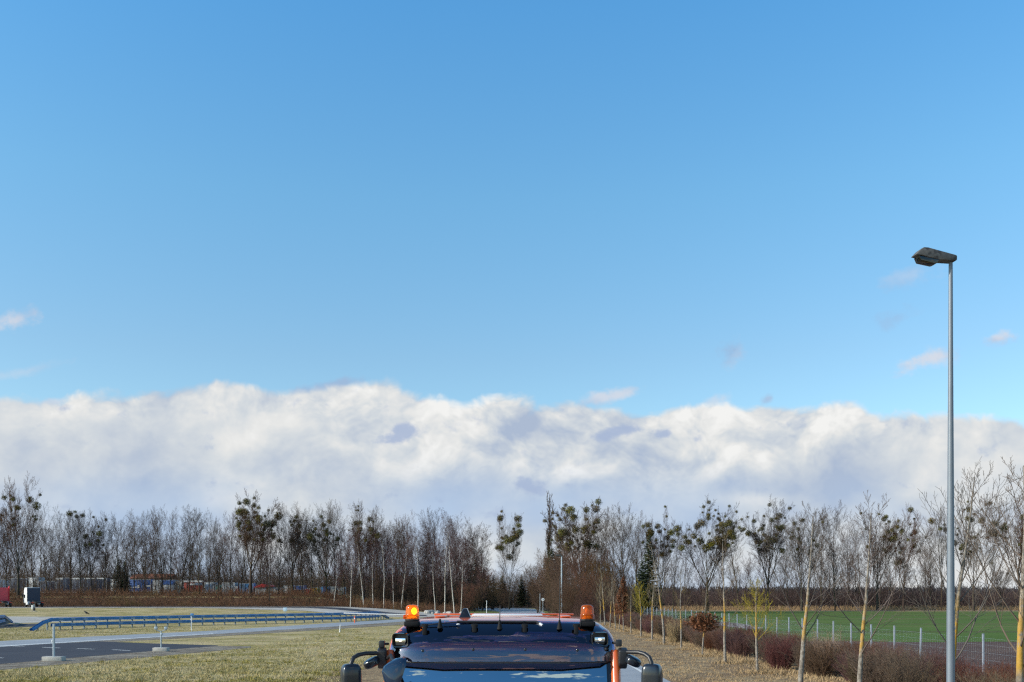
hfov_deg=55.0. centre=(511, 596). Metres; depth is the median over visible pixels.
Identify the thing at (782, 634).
hedge shrub
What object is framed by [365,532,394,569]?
wood tree
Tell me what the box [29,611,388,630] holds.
guardrail
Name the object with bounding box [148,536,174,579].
wood tree
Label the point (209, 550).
wood tree
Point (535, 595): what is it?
tall bush
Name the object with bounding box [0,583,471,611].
bramble thicket
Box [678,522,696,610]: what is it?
bare tree
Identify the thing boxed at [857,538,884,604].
bare tree
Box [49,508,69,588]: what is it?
bare tree
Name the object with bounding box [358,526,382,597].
purple tree
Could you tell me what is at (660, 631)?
hedge shrub
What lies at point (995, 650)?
ploughed soil
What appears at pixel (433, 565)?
birch tree
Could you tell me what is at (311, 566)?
bare tree
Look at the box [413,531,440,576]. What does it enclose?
wood tree
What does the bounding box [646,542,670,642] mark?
young tree
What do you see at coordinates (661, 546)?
mistletoe tree
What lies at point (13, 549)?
wood tree
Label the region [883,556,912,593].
bare tree
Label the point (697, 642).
hedge shrub
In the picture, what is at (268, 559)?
wood tree
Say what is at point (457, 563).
wood tree
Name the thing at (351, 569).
birch tree
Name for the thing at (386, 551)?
bare tree
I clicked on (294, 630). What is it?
gravel shoulder
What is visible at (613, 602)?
young tree
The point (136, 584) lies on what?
parked trailer
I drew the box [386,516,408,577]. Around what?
wood tree
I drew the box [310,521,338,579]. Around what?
wood tree
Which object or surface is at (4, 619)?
guardrail
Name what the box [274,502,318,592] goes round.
mistletoe tree
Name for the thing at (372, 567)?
birch tree
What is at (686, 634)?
hedge shrub
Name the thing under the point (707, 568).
bare tree
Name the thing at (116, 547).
wood tree
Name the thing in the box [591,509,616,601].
bare tree
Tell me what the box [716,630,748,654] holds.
hedge shrub
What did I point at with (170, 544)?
bare tree
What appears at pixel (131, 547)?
wood tree
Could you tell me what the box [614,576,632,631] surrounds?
young oak
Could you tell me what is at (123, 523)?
bare tree
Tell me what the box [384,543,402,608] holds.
birch tree
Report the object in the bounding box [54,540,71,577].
wood tree
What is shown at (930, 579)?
bare tree
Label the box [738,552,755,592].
bare tree
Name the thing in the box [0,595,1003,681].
ground
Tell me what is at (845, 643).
hedge shrub
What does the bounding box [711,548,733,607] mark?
bare tree
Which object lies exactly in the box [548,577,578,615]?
tall bush
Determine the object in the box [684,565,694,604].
bare tree
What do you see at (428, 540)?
bare tree
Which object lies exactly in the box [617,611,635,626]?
hedge shrub
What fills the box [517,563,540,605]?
dark bush
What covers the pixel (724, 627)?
young tree
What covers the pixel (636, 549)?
bare tree
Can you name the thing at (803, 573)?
bare tree
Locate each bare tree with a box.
[0,511,17,587]
[0,516,4,572]
[22,508,39,587]
[30,501,56,592]
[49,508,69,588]
[57,510,78,591]
[66,510,90,591]
[95,511,117,589]
[109,513,128,588]
[113,508,143,589]
[127,521,149,589]
[137,510,159,593]
[147,506,166,593]
[150,504,170,591]
[161,508,183,589]
[172,508,209,589]
[179,509,206,592]
[181,508,207,593]
[202,513,219,590]
[204,518,222,590]
[220,506,243,589]
[232,519,256,590]
[252,505,276,588]
[270,503,296,591]
[287,502,313,591]
[299,508,322,588]
[319,501,342,594]
[320,500,354,594]
[344,512,364,594]
[365,504,387,591]
[374,520,396,600]
[391,521,411,585]
[391,523,409,600]
[393,511,422,580]
[414,507,441,602]
[417,508,444,596]
[433,520,456,597]
[445,515,469,586]
[460,520,487,582]
[463,525,487,609]
[550,529,565,580]
[572,511,597,565]
[584,518,607,568]
[589,524,614,589]
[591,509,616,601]
[598,506,630,581]
[599,502,642,586]
[611,517,638,577]
[624,510,646,590]
[624,527,646,606]
[633,526,655,608]
[655,542,676,602]
[666,516,683,609]
[668,561,679,594]
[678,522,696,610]
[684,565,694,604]
[691,554,705,604]
[697,541,722,597]
[709,508,746,608]
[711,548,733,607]
[726,563,742,596]
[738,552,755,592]
[742,562,756,595]
[751,538,775,598]
[762,565,782,602]
[777,518,796,605]
[777,547,797,605]
[785,553,806,602]
[792,553,813,604]
[804,543,822,597]
[812,512,834,609]
[819,499,850,610]
[819,549,845,598]
[822,538,852,607]
[835,509,862,609]
[843,559,855,596]
[844,547,866,599]
[847,524,866,595]
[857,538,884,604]
[869,559,887,607]
[874,523,901,602]
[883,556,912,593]
[900,565,921,603]
[912,545,935,594]
[913,545,939,596]
[919,524,939,608]
[928,506,946,610]
[989,560,1019,606]
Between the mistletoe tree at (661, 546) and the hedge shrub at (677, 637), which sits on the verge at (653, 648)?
the hedge shrub at (677, 637)
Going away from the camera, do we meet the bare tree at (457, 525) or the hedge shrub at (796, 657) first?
the hedge shrub at (796, 657)
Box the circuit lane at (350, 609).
[264,607,426,615]
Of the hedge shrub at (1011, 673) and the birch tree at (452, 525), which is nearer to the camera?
the hedge shrub at (1011, 673)
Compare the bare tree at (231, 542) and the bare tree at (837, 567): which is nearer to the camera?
the bare tree at (231, 542)
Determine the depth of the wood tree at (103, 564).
288.78 m
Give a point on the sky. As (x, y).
(475, 260)
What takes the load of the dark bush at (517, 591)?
on the wood floor
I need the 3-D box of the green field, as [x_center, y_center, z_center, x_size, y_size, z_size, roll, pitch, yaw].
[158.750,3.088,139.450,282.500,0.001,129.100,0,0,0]
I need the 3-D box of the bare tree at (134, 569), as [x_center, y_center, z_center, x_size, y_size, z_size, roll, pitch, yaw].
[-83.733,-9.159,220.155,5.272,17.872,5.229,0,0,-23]
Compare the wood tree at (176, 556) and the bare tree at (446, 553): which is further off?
the wood tree at (176, 556)
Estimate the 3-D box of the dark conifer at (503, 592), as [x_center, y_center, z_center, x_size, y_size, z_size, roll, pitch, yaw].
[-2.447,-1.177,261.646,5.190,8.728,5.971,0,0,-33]
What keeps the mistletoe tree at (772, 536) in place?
on the field edge strip at (843, 610)
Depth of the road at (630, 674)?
41.58 m
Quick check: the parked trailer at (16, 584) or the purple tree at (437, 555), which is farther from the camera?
the parked trailer at (16, 584)
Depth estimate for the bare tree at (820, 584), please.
222.76 m
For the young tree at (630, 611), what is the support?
on the verge at (653, 648)
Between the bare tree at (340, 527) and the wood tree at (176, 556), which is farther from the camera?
the wood tree at (176, 556)
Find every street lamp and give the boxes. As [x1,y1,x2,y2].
[556,554,561,610]
[911,247,956,681]
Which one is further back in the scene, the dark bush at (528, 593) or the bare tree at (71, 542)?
the dark bush at (528, 593)
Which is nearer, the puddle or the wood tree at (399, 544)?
the puddle
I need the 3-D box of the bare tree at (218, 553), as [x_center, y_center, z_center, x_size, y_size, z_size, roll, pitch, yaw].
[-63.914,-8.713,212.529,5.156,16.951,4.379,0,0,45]
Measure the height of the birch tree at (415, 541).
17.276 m
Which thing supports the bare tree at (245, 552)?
on the wood floor
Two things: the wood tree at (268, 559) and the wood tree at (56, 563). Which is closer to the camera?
the wood tree at (56, 563)
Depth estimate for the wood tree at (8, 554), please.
255.51 m
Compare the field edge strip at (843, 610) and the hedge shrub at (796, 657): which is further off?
the field edge strip at (843, 610)
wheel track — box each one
[768,631,960,631]
[830,615,929,615]
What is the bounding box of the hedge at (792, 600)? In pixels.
[629,580,1018,609]
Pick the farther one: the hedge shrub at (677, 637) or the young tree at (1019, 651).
the hedge shrub at (677, 637)
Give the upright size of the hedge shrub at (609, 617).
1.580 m
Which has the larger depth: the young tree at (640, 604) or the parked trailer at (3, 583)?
the parked trailer at (3, 583)
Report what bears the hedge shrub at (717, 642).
on the verge at (653, 648)
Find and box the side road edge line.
[5,634,201,645]
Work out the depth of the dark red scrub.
122.31 m
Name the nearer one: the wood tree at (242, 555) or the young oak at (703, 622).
the young oak at (703, 622)
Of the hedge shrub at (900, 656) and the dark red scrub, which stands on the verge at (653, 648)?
the hedge shrub at (900, 656)
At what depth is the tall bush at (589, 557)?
137.88 m
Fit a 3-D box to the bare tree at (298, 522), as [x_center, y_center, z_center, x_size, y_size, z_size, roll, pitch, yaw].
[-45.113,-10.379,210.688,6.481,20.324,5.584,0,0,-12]
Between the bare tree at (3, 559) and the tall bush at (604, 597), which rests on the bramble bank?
the bare tree at (3, 559)
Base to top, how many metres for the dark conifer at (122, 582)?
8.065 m
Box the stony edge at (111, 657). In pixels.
[0,646,250,669]
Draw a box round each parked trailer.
[0,579,9,589]
[10,578,27,593]
[28,577,44,587]
[40,581,55,593]
[56,578,72,593]
[72,578,109,592]
[129,579,152,592]
[153,580,161,594]
[163,580,178,590]
[175,581,181,594]
[183,580,206,593]
[204,582,217,593]
[222,583,237,592]
[239,583,256,594]
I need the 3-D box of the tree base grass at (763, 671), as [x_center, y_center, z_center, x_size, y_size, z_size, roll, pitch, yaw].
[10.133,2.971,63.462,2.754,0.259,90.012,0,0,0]
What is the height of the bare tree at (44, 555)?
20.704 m
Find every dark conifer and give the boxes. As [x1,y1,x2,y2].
[111,558,123,592]
[117,561,132,592]
[471,558,485,605]
[479,570,492,607]
[488,575,500,607]
[496,576,512,607]
[513,580,530,607]
[538,548,559,608]
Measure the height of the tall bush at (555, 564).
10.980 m
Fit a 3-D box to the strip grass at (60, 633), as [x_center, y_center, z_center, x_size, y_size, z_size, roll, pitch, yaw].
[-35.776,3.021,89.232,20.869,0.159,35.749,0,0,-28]
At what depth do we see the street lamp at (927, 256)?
15.96 m
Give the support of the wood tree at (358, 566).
on the ground at (258, 640)
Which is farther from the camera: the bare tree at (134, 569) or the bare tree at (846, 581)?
the bare tree at (846, 581)
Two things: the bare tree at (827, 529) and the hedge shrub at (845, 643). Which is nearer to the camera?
the hedge shrub at (845, 643)
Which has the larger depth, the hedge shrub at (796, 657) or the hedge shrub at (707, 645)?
the hedge shrub at (707, 645)
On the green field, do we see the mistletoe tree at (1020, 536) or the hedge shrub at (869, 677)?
the mistletoe tree at (1020, 536)
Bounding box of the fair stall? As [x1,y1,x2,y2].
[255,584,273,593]
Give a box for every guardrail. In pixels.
[0,615,12,625]
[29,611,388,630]
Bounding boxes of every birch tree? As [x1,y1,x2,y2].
[329,548,343,599]
[344,532,363,606]
[348,523,368,606]
[364,536,382,603]
[372,520,396,607]
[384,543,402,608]
[397,531,415,606]
[405,521,427,596]
[422,536,442,610]
[433,516,460,611]
[438,507,462,612]
[454,537,472,607]
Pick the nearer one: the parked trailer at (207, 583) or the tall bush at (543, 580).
the tall bush at (543, 580)
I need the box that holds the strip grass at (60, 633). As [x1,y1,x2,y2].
[0,626,223,640]
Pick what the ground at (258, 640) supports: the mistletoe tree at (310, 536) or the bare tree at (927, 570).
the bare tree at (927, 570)
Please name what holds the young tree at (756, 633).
on the verge at (653, 648)
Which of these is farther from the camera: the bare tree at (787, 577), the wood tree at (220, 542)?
the wood tree at (220, 542)
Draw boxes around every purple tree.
[259,520,289,600]
[281,527,305,592]
[329,533,354,598]
[334,523,357,595]
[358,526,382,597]
[374,531,395,591]
[376,532,396,602]
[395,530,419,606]
[401,544,422,596]
[405,526,434,604]
[425,546,444,606]
[443,525,473,606]
[448,530,470,601]
[457,534,478,609]
[471,548,487,611]
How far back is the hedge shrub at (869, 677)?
32.23 m
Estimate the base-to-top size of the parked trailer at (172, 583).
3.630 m
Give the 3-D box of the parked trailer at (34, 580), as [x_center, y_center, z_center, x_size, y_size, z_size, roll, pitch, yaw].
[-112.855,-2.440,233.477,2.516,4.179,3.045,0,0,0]
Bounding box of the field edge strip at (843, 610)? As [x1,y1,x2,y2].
[674,610,1017,610]
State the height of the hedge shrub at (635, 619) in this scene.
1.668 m
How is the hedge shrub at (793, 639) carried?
on the verge at (653, 648)
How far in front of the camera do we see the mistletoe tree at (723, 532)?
198.75 m
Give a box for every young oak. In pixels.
[613,589,623,629]
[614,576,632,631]
[683,585,722,655]
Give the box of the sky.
[0,0,1023,594]
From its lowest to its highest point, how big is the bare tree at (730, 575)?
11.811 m
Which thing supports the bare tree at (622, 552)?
on the wood floor
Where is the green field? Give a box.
[650,611,1018,636]
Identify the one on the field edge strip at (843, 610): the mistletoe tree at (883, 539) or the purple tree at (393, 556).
the mistletoe tree at (883, 539)
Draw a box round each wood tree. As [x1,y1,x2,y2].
[0,525,25,576]
[0,526,16,577]
[0,533,15,570]
[9,519,40,575]
[16,519,59,578]
[16,522,41,577]
[41,527,68,579]
[50,547,64,577]
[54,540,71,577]
[57,526,83,577]
[77,524,104,577]
[81,542,100,577]
[91,538,119,577]
[94,550,111,577]
[96,550,112,576]
[103,521,130,572]
[120,516,147,578]
[121,554,132,578]
[125,529,153,576]
[131,536,155,573]
[144,523,167,572]
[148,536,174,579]
[165,534,185,578]
[169,546,182,579]
[179,543,201,576]
[180,536,206,579]
[200,535,223,580]
[208,524,230,574]
[208,543,230,575]
[210,529,233,582]
[222,541,243,582]
[224,525,254,582]
[235,554,248,582]
[246,530,264,579]
[251,518,277,583]
[255,528,278,579]
[281,540,296,580]
[287,525,304,577]
[287,533,314,581]
[290,540,315,583]
[296,543,317,586]
[304,527,328,581]
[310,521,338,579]
[317,537,336,582]
[352,539,372,587]
[363,527,384,592]
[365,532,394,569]
[374,540,395,582]
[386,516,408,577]
[386,518,413,583]
[390,545,414,578]
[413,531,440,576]
[422,544,440,578]
[441,530,472,581]
[458,524,494,579]
[465,549,486,575]
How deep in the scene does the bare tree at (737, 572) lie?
222.20 m
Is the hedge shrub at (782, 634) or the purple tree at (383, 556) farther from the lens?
the purple tree at (383, 556)
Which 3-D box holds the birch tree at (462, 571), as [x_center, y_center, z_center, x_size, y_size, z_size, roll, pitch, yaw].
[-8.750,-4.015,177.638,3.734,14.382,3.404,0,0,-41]
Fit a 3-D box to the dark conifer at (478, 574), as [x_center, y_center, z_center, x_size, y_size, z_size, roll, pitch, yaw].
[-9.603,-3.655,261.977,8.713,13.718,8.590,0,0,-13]
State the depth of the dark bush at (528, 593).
275.76 m
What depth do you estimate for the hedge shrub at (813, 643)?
42.17 m
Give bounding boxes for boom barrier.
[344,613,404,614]
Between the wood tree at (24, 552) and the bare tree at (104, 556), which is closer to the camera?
the bare tree at (104, 556)
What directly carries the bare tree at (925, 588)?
on the ground at (258, 640)
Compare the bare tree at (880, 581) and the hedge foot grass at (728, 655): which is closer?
the hedge foot grass at (728, 655)
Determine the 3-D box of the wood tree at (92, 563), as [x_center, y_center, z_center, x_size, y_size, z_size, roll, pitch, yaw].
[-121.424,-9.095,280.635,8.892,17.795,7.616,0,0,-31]
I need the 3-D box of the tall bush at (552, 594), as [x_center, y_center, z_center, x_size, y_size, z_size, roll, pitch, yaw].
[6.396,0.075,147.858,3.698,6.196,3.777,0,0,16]
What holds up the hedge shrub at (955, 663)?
on the verge at (653, 648)
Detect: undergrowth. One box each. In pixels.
[0,554,489,609]
[478,574,663,615]
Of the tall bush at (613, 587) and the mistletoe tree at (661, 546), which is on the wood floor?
the tall bush at (613, 587)
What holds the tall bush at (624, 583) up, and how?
on the wood floor
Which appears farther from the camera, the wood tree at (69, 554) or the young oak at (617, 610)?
the wood tree at (69, 554)
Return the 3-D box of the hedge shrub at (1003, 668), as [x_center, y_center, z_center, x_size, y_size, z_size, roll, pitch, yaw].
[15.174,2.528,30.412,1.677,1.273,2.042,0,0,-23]
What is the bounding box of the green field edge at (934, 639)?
[785,637,1016,641]
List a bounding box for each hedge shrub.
[605,611,615,622]
[611,614,620,623]
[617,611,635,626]
[625,614,649,629]
[633,617,656,631]
[641,620,659,633]
[644,619,668,634]
[649,614,674,621]
[653,621,674,636]
[656,616,688,637]
[667,624,693,642]
[682,624,706,643]
[684,625,721,645]
[689,629,714,647]
[697,630,719,650]
[705,625,743,651]
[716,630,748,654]
[719,624,763,642]
[722,630,759,656]
[741,627,781,654]
[745,630,793,663]
[745,632,806,669]
[773,630,798,642]
[773,633,816,662]
[776,633,844,672]
[793,638,852,676]
[800,635,836,654]
[820,639,859,673]
[824,637,899,666]
[827,638,856,655]
[828,648,871,681]
[832,650,895,681]
[842,643,911,681]
[866,640,908,658]
[870,650,945,681]
[873,642,931,677]
[905,643,985,681]
[918,667,962,681]
[926,651,967,677]
[930,659,994,681]
[934,663,978,681]
[955,669,1015,681]
[962,662,1013,681]
[970,658,1015,681]
[983,663,1015,681]
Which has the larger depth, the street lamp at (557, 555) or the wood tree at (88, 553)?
the wood tree at (88, 553)
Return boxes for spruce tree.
[631,560,647,614]
[636,535,664,614]
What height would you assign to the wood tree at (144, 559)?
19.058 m
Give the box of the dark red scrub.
[554,588,615,621]
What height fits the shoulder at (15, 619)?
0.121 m
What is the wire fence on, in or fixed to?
on the verge at (653, 648)
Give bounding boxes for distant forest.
[631,582,1017,599]
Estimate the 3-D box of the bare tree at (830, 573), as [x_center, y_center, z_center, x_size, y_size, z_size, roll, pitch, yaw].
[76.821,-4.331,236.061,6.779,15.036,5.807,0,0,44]
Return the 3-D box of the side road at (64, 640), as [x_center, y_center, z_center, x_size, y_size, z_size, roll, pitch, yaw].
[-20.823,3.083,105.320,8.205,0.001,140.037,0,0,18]
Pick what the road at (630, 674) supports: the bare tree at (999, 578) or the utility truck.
the utility truck
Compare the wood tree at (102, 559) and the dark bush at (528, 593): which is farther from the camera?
the wood tree at (102, 559)
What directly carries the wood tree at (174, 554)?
on the wood floor
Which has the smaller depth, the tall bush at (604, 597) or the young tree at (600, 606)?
the young tree at (600, 606)
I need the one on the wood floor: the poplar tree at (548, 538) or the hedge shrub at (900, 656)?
the poplar tree at (548, 538)
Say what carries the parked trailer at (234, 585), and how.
on the wood floor
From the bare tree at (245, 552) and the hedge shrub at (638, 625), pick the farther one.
the bare tree at (245, 552)
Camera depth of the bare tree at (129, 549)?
216.55 m
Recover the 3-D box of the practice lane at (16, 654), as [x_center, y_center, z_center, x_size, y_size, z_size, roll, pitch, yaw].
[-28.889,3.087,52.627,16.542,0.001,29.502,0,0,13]
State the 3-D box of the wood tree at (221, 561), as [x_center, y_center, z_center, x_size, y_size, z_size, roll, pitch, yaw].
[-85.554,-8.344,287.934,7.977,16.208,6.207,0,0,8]
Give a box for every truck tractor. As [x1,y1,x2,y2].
[0,587,11,606]
[22,587,43,606]
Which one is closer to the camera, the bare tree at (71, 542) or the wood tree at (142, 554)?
the bare tree at (71, 542)
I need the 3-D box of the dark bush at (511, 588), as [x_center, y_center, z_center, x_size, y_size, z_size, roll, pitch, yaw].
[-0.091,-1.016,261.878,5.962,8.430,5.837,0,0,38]
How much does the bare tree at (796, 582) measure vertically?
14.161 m
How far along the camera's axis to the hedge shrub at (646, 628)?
80.09 m
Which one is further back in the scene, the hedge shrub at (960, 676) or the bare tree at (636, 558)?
the bare tree at (636, 558)
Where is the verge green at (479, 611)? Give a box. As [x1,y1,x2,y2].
[470,610,498,612]
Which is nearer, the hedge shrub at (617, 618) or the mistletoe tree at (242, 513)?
the hedge shrub at (617, 618)
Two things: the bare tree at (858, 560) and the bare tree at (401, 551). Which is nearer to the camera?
the bare tree at (401, 551)
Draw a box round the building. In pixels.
[130,574,175,579]
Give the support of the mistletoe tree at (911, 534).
on the field edge strip at (843, 610)
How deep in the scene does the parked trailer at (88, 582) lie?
232.00 m
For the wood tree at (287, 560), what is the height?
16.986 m
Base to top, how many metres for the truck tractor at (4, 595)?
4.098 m
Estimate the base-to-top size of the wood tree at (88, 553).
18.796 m
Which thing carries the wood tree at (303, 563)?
on the wood floor
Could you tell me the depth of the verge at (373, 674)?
38.50 m
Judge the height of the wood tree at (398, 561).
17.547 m
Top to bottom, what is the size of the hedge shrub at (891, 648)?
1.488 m
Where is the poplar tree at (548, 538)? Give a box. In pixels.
[544,490,553,608]
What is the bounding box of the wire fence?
[641,607,1015,673]
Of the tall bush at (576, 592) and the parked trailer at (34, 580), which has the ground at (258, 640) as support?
the tall bush at (576, 592)
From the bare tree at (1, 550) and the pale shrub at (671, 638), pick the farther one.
the bare tree at (1, 550)
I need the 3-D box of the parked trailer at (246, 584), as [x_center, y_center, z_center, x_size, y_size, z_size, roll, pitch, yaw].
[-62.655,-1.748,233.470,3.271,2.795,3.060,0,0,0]
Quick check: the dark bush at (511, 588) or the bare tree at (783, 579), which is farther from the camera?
the dark bush at (511, 588)
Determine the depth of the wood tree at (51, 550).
263.67 m
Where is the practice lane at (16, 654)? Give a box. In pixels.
[0,641,217,663]
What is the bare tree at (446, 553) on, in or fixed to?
on the ground at (258, 640)
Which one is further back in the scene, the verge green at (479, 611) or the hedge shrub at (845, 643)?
the verge green at (479, 611)
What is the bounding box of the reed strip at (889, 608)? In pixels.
[654,604,1018,610]
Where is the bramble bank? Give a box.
[0,595,461,612]
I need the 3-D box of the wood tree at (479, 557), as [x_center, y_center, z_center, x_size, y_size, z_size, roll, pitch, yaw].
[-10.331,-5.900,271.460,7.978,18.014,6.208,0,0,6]
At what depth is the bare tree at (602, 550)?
194.09 m
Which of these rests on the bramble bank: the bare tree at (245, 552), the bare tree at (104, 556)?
the bare tree at (104, 556)
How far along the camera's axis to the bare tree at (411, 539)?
220.12 m
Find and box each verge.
[304,662,383,681]
[596,621,981,681]
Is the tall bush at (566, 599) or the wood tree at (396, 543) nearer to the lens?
the tall bush at (566, 599)
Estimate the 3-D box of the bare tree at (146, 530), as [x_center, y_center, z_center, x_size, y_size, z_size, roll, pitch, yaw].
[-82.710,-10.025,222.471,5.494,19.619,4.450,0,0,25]
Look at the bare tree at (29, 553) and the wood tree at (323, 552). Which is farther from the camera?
the wood tree at (323, 552)
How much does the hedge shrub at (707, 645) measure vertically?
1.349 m
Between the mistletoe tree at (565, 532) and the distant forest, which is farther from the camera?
the distant forest
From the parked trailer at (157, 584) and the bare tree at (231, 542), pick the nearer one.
the bare tree at (231, 542)
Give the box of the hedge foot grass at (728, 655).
[606,622,850,681]
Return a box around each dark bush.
[452,580,479,608]
[461,582,488,611]
[471,566,496,608]
[474,577,495,608]
[480,575,504,609]
[486,588,501,609]
[491,579,514,608]
[492,569,525,592]
[500,588,514,608]
[503,577,520,607]
[511,582,529,606]
[513,572,533,606]
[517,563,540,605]
[523,582,537,606]
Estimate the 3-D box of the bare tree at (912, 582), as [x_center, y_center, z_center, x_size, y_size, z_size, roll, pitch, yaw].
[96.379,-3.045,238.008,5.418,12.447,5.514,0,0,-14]
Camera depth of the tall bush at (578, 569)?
139.57 m
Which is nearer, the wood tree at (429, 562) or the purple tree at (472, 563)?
the purple tree at (472, 563)
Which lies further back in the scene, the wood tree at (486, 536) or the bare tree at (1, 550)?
the wood tree at (486, 536)
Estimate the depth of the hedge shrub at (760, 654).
45.39 m
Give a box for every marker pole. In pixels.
[42,624,65,660]
[152,627,169,650]
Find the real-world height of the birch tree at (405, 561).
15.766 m
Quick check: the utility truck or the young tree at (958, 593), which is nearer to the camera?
the utility truck
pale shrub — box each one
[664,614,682,642]
[807,627,850,675]
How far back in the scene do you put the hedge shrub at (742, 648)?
50.10 m
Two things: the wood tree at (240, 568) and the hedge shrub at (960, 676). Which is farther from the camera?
the wood tree at (240, 568)
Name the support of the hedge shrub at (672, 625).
on the verge at (653, 648)
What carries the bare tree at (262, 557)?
on the wood floor
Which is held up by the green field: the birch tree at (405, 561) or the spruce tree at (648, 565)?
the spruce tree at (648, 565)
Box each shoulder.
[0,607,471,616]
[6,622,403,646]
[7,616,136,622]
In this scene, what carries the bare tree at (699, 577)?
on the ground at (258, 640)
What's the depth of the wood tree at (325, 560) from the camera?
254.17 m
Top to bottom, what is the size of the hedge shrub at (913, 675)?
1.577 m
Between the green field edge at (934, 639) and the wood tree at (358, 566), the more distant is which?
the wood tree at (358, 566)
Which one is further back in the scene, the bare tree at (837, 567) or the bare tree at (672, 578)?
the bare tree at (672, 578)
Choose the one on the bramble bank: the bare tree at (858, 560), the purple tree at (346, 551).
the purple tree at (346, 551)
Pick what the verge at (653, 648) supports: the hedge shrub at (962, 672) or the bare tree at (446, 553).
the hedge shrub at (962, 672)
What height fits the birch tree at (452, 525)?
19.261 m
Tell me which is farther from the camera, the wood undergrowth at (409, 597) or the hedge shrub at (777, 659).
the wood undergrowth at (409, 597)
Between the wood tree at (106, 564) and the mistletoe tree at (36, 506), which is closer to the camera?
the mistletoe tree at (36, 506)
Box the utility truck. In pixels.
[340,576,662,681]
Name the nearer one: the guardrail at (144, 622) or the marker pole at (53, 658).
the marker pole at (53, 658)
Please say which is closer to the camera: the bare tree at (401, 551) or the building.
the bare tree at (401, 551)
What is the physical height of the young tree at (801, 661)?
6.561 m
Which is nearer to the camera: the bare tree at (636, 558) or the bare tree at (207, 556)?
the bare tree at (636, 558)
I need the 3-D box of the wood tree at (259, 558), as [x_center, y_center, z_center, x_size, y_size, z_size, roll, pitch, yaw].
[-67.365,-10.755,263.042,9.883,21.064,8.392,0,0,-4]
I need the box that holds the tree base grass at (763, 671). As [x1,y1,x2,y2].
[599,623,814,681]
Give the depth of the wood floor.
250.92 m
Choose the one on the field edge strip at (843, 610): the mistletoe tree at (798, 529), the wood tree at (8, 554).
the mistletoe tree at (798, 529)
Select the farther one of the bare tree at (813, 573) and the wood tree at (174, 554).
the wood tree at (174, 554)
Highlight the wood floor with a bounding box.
[485,605,669,620]
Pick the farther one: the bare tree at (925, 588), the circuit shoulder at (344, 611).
the bare tree at (925, 588)
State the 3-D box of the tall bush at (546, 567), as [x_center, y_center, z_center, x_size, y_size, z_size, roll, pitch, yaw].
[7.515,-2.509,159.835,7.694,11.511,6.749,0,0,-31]
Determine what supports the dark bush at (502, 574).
on the wood floor
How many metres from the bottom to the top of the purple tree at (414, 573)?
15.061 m
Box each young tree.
[596,567,612,624]
[596,587,607,623]
[605,573,615,625]
[607,578,615,627]
[626,584,638,633]
[632,580,651,636]
[644,560,662,639]
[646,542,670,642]
[669,569,690,649]
[706,535,755,663]
[731,576,787,671]
[749,501,866,681]
[789,490,923,681]
[899,458,1022,660]
[944,457,1023,681]
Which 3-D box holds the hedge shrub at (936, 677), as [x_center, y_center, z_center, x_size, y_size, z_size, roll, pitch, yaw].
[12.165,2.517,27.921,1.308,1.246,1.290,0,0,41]
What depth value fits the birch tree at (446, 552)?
180.16 m
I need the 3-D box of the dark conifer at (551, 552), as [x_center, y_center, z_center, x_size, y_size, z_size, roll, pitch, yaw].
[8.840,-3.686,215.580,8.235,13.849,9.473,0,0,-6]
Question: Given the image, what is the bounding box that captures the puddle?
[712,622,762,628]
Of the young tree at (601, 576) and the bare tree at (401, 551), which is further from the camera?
the bare tree at (401, 551)
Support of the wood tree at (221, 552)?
on the wood floor
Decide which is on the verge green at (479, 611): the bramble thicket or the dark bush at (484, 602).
the dark bush at (484, 602)
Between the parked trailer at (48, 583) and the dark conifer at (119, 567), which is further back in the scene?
the parked trailer at (48, 583)
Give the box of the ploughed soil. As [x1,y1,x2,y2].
[796,641,1016,674]
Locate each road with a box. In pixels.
[0,618,419,646]
[0,624,35,627]
[374,597,669,681]
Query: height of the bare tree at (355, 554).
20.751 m
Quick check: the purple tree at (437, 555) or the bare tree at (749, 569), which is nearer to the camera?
the purple tree at (437, 555)
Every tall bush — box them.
[521,562,554,612]
[529,580,545,612]
[533,553,563,612]
[535,549,578,609]
[544,579,563,612]
[544,586,558,615]
[547,549,584,597]
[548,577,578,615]
[550,581,575,612]
[552,541,601,603]
[554,573,579,613]
[557,583,577,615]
[559,546,611,604]
[567,570,595,616]
[571,567,608,613]
[579,548,615,614]
[581,554,621,607]
[585,575,612,621]
[593,558,625,616]
[603,573,628,609]
[610,570,632,608]
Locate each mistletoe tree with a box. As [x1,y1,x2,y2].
[0,471,42,598]
[67,509,109,591]
[234,490,282,596]
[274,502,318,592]
[299,498,348,594]
[348,500,381,599]
[494,510,526,608]
[541,497,608,586]
[639,504,675,603]
[670,496,744,610]
[740,493,794,610]
[780,506,828,610]
[852,506,911,610]
[878,503,934,610]
[938,500,1001,610]
[972,492,1023,612]
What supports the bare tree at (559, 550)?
on the wood floor
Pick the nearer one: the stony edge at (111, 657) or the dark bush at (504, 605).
the stony edge at (111, 657)
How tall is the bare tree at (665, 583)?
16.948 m
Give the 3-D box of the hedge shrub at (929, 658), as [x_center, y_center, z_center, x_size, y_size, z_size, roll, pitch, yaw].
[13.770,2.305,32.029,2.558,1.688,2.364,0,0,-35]

